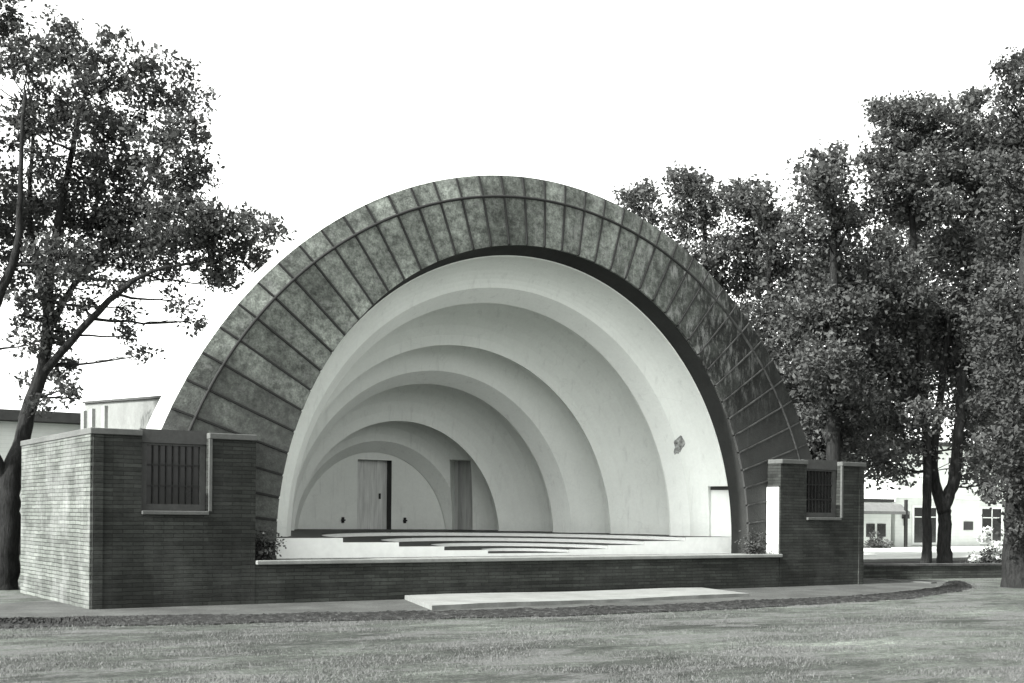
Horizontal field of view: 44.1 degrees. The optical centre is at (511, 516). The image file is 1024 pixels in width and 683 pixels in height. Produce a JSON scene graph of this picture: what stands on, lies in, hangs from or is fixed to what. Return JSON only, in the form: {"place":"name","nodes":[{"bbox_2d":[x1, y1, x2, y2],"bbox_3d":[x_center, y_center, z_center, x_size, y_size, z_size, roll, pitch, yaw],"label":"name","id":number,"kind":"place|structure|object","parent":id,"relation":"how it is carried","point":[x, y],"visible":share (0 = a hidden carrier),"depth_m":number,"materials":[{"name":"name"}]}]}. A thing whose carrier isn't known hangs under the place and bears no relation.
{"place":"outdoors","nodes":[
{"label":"outdoors","id":0,"kind":"place"},
{"bbox_2d":[0,409,80,554],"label":"white house","id":1,"kind":"structure","parent":0,"point":[60,422],"depth_m":49.66,"materials":[{"name":"white paint"}]},
{"bbox_2d":[81,395,161,428],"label":"backstage block","id":2,"kind":"structure","parent":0,"point":[130,413],"depth_m":32.82,"materials":[{"name":"white paint"}]},
{"bbox_2d":[0,579,944,617],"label":"path","id":3,"kind":"structure","parent":0,"point":[48,608],"depth_m":23.07,"materials":[{"name":"concrete"}]},
{"bbox_2d":[863,578,935,582],"bbox_3d":[10.236,1.736,33.882,1.292,0.050,2.219,1,0,-34],"label":"path edging","id":4,"kind":"object","parent":3,"relation":"on","point":[897,580],"visible":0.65,"depth_m":33.98,"materials":[{"name":"grey concrete"}]},
{"bbox_2d":[0,546,1023,682],"bbox_3d":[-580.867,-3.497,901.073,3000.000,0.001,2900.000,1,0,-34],"label":"ground","id":5,"kind":"structure","parent":0,"point":[993,596],"depth_m":16.03,"materials":[{"name":"plant"}]},
{"bbox_2d":[20,427,256,608],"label":"brick wing","id":6,"kind":"structure","parent":5,"relation":"on","point":[113,518],"depth_m":22.59,"materials":[{"name":"grey brick"}]},
{"bbox_2d":[141,443,205,510],"bbox_3d":[-6.057,-0.704,22.549,1.190,1.194,0.057,1,0,-34],"label":"window","id":7,"kind":"structure","parent":6,"relation":"in","point":[173,475],"depth_m":22.55,"materials":[{"name":"paint"}]},
{"bbox_2d":[0,0,297,589],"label":"tree","id":8,"kind":"object","parent":5,"relation":"on","point":[107,222],"visible":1,"depth_m":27.14,"materials":[{"name":"grey plant"}]},
{"bbox_2d":[146,175,811,603],"bbox_3d":[-1.593,-2.855,30.770,18.060,8.981,9.300,1,0,-34],"label":"band shell","id":9,"kind":"object","parent":5,"relation":"on","point":[486,383],"visible":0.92,"depth_m":29.72,"materials":[{"name":"concrete"}]},
{"bbox_2d":[255,527,286,559],"bbox_3d":[-4.592,0.542,23.620,0.786,0.741,0.686,1,0,-34],"label":"shrub","id":10,"kind":"object","parent":9,"relation":"on","point":[264,552],"visible":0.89,"depth_m":23.56,"materials":[{"name":"black plant"}]},
{"bbox_2d":[357,460,386,532],"bbox_3d":[-3.834,-0.414,34.141,1.020,2.260,0.090,1,0,-34],"label":"rear door","id":11,"kind":"structure","parent":9,"relation":"in","point":[372,474],"depth_m":34.18,"materials":[{"name":"wood"}]},
{"bbox_2d":[454,461,471,532],"bbox_3d":[-1.339,-0.472,35.250,0.545,2.220,0.040,1,0,9],"label":"cove door","id":12,"kind":"structure","parent":9,"relation":"in","point":[462,474],"depth_m":35.23,"materials":[{"name":"grey wood"}]},
{"bbox_2d":[711,486,730,536],"bbox_3d":[5.209,0.061,31.346,0.600,1.670,0.066,1,0,33],"label":"stage door","id":13,"kind":"structure","parent":9,"relation":"in","point":[720,503],"depth_m":31.36,"materials":[{"name":"white paint"}]},
{"bbox_2d":[734,525,767,553],"bbox_3d":[5.860,0.597,30.589,0.826,0.776,0.703,1,0,-34],"label":"shrub","id":14,"kind":"object","parent":9,"relation":"on","point":[755,546],"visible":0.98,"depth_m":30.56,"materials":[{"name":"grey plant"}]},
{"bbox_2d":[0,580,973,627],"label":"soil strip","id":15,"kind":"object","parent":5,"relation":"on","point":[946,587],"visible":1,"depth_m":20.73,"materials":[{"name":"soil"}]},
{"bbox_2d":[611,175,683,244],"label":"tree","id":16,"kind":"object","parent":5,"relation":"on","point":[633,198],"visible":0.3,"depth_m":50.87,"materials":[{"name":"grey plant"}]},
{"bbox_2d":[649,160,821,426],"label":"tree","id":17,"kind":"object","parent":5,"relation":"on","point":[695,188],"visible":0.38,"depth_m":48.72,"materials":[{"name":"grey plant"}]},
{"bbox_2d":[710,173,858,459],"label":"tree","id":18,"kind":"object","parent":5,"relation":"on","point":[760,275],"visible":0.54,"depth_m":46.80,"materials":[{"name":"grey plant"}]},
{"bbox_2d":[740,459,865,586],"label":"brick wing","id":19,"kind":"structure","parent":5,"relation":"on","point":[815,522],"depth_m":31.52,"materials":[{"name":"brick"}]},
{"bbox_2d":[766,487,778,553],"bbox_3d":[6.376,0.088,30.914,0.029,1.624,0.400,1,0,-34],"label":"side door","id":20,"kind":"structure","parent":19,"relation":"in","point":[772,507],"depth_m":30.90,"materials":[{"name":"white paint"}]},
{"bbox_2d":[806,469,835,517],"bbox_3d":[7.687,-0.582,31.697,1.190,1.194,0.057,1,0,-34],"label":"window","id":21,"kind":"structure","parent":19,"relation":"in","point":[821,484],"depth_m":31.75,"materials":[{"name":"paint"}]},
{"bbox_2d":[766,137,907,461],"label":"tree","id":22,"kind":"object","parent":5,"relation":"on","point":[832,278],"visible":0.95,"depth_m":43.89,"materials":[{"name":"grey plant"}]},
{"bbox_2d":[864,530,892,547],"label":"shrub","id":23,"kind":"object","parent":5,"relation":"on","point":[871,543],"visible":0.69,"depth_m":73.80,"materials":[{"name":"grey plant"}]},
{"bbox_2d":[864,498,908,546],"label":"awning shed","id":24,"kind":"structure","parent":5,"relation":"on","point":[877,514],"depth_m":77.15,"materials":[{"name":"white paint"}]},
{"bbox_2d":[866,524,874,536],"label":"window","id":25,"kind":"structure","parent":24,"relation":"in","point":[869,527],"depth_m":77.07,"materials":[{"name":"grey glass"}]},
{"bbox_2d":[877,524,885,536],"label":"window","id":26,"kind":"structure","parent":24,"relation":"in","point":[881,528],"depth_m":77.69,"materials":[{"name":"grey glass"}]},
{"bbox_2d":[782,194,1013,490],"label":"tree","id":27,"kind":"object","parent":5,"relation":"on","point":[889,443],"visible":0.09,"depth_m":57.64,"materials":[{"name":"grey plant"}]},
{"bbox_2d":[842,90,987,562],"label":"tree","id":28,"kind":"object","parent":5,"relation":"on","point":[918,300],"visible":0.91,"depth_m":45.18,"materials":[{"name":"grey plant"}]},
{"bbox_2d":[863,563,1001,578],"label":"wall","id":29,"kind":"structure","parent":5,"relation":"on","point":[937,570],"depth_m":35.82,"materials":[{"name":"brick"}]},
{"bbox_2d":[864,557,1000,561],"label":"kerb","id":30,"kind":"structure","parent":5,"relation":"on","point":[905,560],"depth_m":50.15,"materials":[{"name":"grey concrete"}]},
{"bbox_2d":[917,83,1020,562],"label":"tree","id":31,"kind":"object","parent":5,"relation":"on","point":[968,126],"visible":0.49,"depth_m":46.32,"materials":[{"name":"grey plant"}]},
{"bbox_2d":[960,526,1002,562],"bbox_3d":[14.504,1.032,38.570,1.567,1.547,1.307,1,0,-34],"label":"flowering shrub","id":32,"kind":"object","parent":5,"relation":"on","point":[994,550],"visible":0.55,"depth_m":38.42,"materials":[{"name":"white plant"}]},
{"bbox_2d":[950,46,1023,587],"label":"tree","id":33,"kind":"object","parent":5,"relation":"on","point":[1005,399],"visible":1,"depth_m":32.30,"materials":[{"name":"grey plant"}]},
{"bbox_2d":[0,0,1023,442],"label":"sky","id":34,"kind":"structure","parent":0,"point":[331,108],"materials":[{"name":"white"}]},
{"bbox_2d":[8,609,1022,682],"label":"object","id":35,"kind":"object","parent":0,"point":[572,641],"visible":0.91,"depth_m":14.89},
{"bbox_2d":[405,587,748,609],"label":"concrete slab","id":36,"kind":"structure","parent":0,"point":[461,601],"depth_m":24.86,"materials":[{"name":"white concrete"}]},
{"bbox_2d":[856,441,1005,546],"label":"shop building","id":37,"kind":"structure","parent":0,"point":[969,522],"depth_m":81.00,"materials":[{"name":"paint"}]},
{"bbox_2d":[911,505,936,544],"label":"window","id":38,"kind":"structure","parent":37,"relation":"in","point":[917,529],"depth_m":79.63,"materials":[{"name":"glass"}]},
{"bbox_2d":[946,455,950,484],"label":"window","id":39,"kind":"structure","parent":37,"relation":"in","point":[948,458],"depth_m":81.16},
{"bbox_2d":[971,467,983,485],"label":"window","id":40,"kind":"structure","parent":37,"relation":"in","point":[974,480],"depth_m":82.70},
{"bbox_2d":[979,507,1001,543],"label":"window","id":41,"kind":"structure","parent":37,"relation":"in","point":[987,520],"depth_m":83.68,"materials":[{"name":"grey glass"}]},
{"bbox_2d":[864,560,1001,563],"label":"grass bank","id":42,"kind":"structure","parent":0,"point":[915,562],"depth_m":48.95,"materials":[{"name":"plant"}]},
{"bbox_2d":[864,546,1002,558],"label":"road","id":43,"kind":"structure","parent":0,"point":[909,552],"depth_m":65.26,"materials":[{"name":"concrete"}]}
]}

